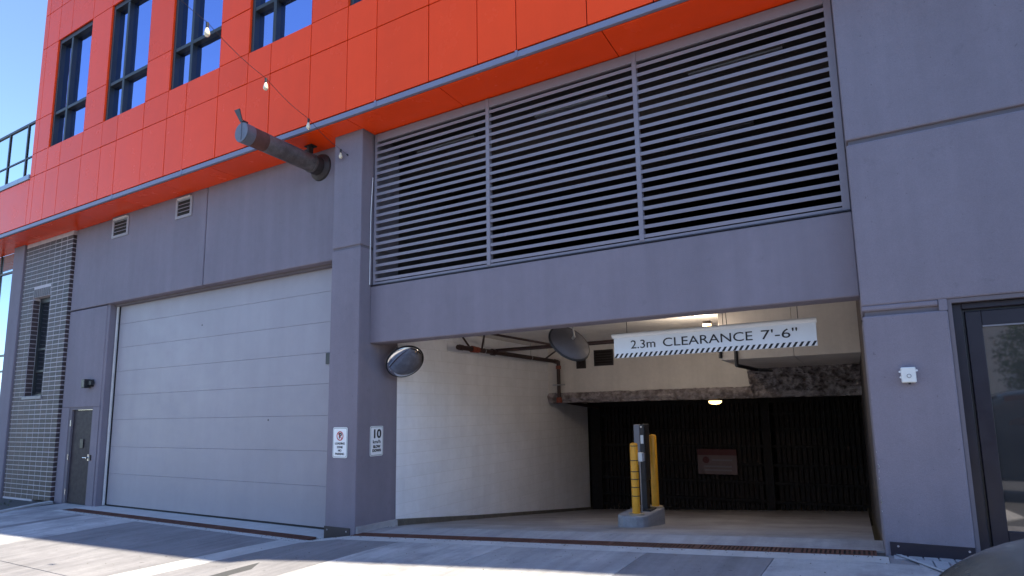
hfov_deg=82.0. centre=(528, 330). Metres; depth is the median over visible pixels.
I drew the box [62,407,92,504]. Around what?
service door
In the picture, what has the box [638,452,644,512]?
steel post
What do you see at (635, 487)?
bollard
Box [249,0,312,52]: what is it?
window
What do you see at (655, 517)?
ticket island
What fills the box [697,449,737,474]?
gate notice
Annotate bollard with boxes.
[629,443,644,515]
[649,434,662,507]
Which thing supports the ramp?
on the ground
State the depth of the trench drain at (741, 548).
6.65 m
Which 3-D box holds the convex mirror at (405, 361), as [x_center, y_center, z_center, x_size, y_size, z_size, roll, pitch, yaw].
[-1.975,0.473,9.484,0.543,0.541,0.607,-2,-8,8]
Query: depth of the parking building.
9.88 m
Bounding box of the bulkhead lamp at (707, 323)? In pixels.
[702,320,711,325]
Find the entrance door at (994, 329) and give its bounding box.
[947,292,1023,552]
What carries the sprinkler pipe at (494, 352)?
attached to the parking building
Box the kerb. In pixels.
[0,501,52,512]
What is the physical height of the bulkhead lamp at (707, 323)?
0.130 m
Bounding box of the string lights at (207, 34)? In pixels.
[181,0,347,158]
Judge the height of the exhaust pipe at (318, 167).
0.605 m
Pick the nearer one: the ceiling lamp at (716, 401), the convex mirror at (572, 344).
the convex mirror at (572, 344)
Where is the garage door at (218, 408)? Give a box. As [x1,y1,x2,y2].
[102,268,331,529]
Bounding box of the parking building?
[0,0,1023,559]
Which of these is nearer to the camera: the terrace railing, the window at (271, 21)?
the window at (271, 21)
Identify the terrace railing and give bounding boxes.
[0,120,35,184]
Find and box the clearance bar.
[611,306,817,357]
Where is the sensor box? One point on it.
(908, 375)
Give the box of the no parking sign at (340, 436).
[333,427,347,457]
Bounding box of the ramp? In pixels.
[395,504,873,539]
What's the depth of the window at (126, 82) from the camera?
13.02 m
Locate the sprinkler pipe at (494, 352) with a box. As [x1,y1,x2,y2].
[456,334,613,408]
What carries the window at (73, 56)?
in the parking building
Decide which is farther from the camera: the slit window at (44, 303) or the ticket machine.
the slit window at (44, 303)
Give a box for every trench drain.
[65,508,315,539]
[350,533,876,555]
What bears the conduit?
attached to the parking building
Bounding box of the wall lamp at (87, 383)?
[81,379,93,387]
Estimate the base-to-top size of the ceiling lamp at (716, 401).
0.130 m
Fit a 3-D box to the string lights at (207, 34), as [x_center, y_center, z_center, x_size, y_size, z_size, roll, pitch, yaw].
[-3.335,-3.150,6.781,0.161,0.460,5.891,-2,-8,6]
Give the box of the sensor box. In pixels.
[899,367,917,384]
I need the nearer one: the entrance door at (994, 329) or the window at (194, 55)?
the entrance door at (994, 329)
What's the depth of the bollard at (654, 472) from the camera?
9.24 m
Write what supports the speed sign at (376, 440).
attached to the parking building
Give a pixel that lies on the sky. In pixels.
(22, 22)
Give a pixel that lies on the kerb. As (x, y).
(27, 506)
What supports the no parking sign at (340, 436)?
attached to the parking building
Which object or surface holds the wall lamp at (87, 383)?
attached to the parking building
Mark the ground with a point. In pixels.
(46, 540)
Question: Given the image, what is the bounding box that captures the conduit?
[718,351,772,371]
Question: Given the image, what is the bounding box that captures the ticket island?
[618,505,664,527]
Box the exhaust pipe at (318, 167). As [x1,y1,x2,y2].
[234,109,330,180]
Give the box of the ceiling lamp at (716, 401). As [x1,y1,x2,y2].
[707,399,722,403]
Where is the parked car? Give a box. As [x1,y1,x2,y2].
[939,539,1023,575]
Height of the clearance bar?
0.870 m
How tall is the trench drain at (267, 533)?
0.060 m
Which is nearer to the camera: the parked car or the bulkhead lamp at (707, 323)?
the parked car
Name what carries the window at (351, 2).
in the parking building
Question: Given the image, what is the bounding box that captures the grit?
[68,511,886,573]
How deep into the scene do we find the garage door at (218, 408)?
11.26 m
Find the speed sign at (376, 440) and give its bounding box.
[370,426,382,455]
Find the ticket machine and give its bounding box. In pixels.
[633,424,656,511]
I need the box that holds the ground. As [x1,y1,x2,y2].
[0,466,960,575]
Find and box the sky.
[0,0,47,257]
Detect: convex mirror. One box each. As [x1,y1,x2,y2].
[385,345,423,376]
[548,327,589,360]
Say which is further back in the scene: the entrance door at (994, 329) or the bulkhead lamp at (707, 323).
the bulkhead lamp at (707, 323)
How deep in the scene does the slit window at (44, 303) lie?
14.95 m
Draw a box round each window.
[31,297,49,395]
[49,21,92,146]
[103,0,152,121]
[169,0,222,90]
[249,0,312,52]
[348,0,361,5]

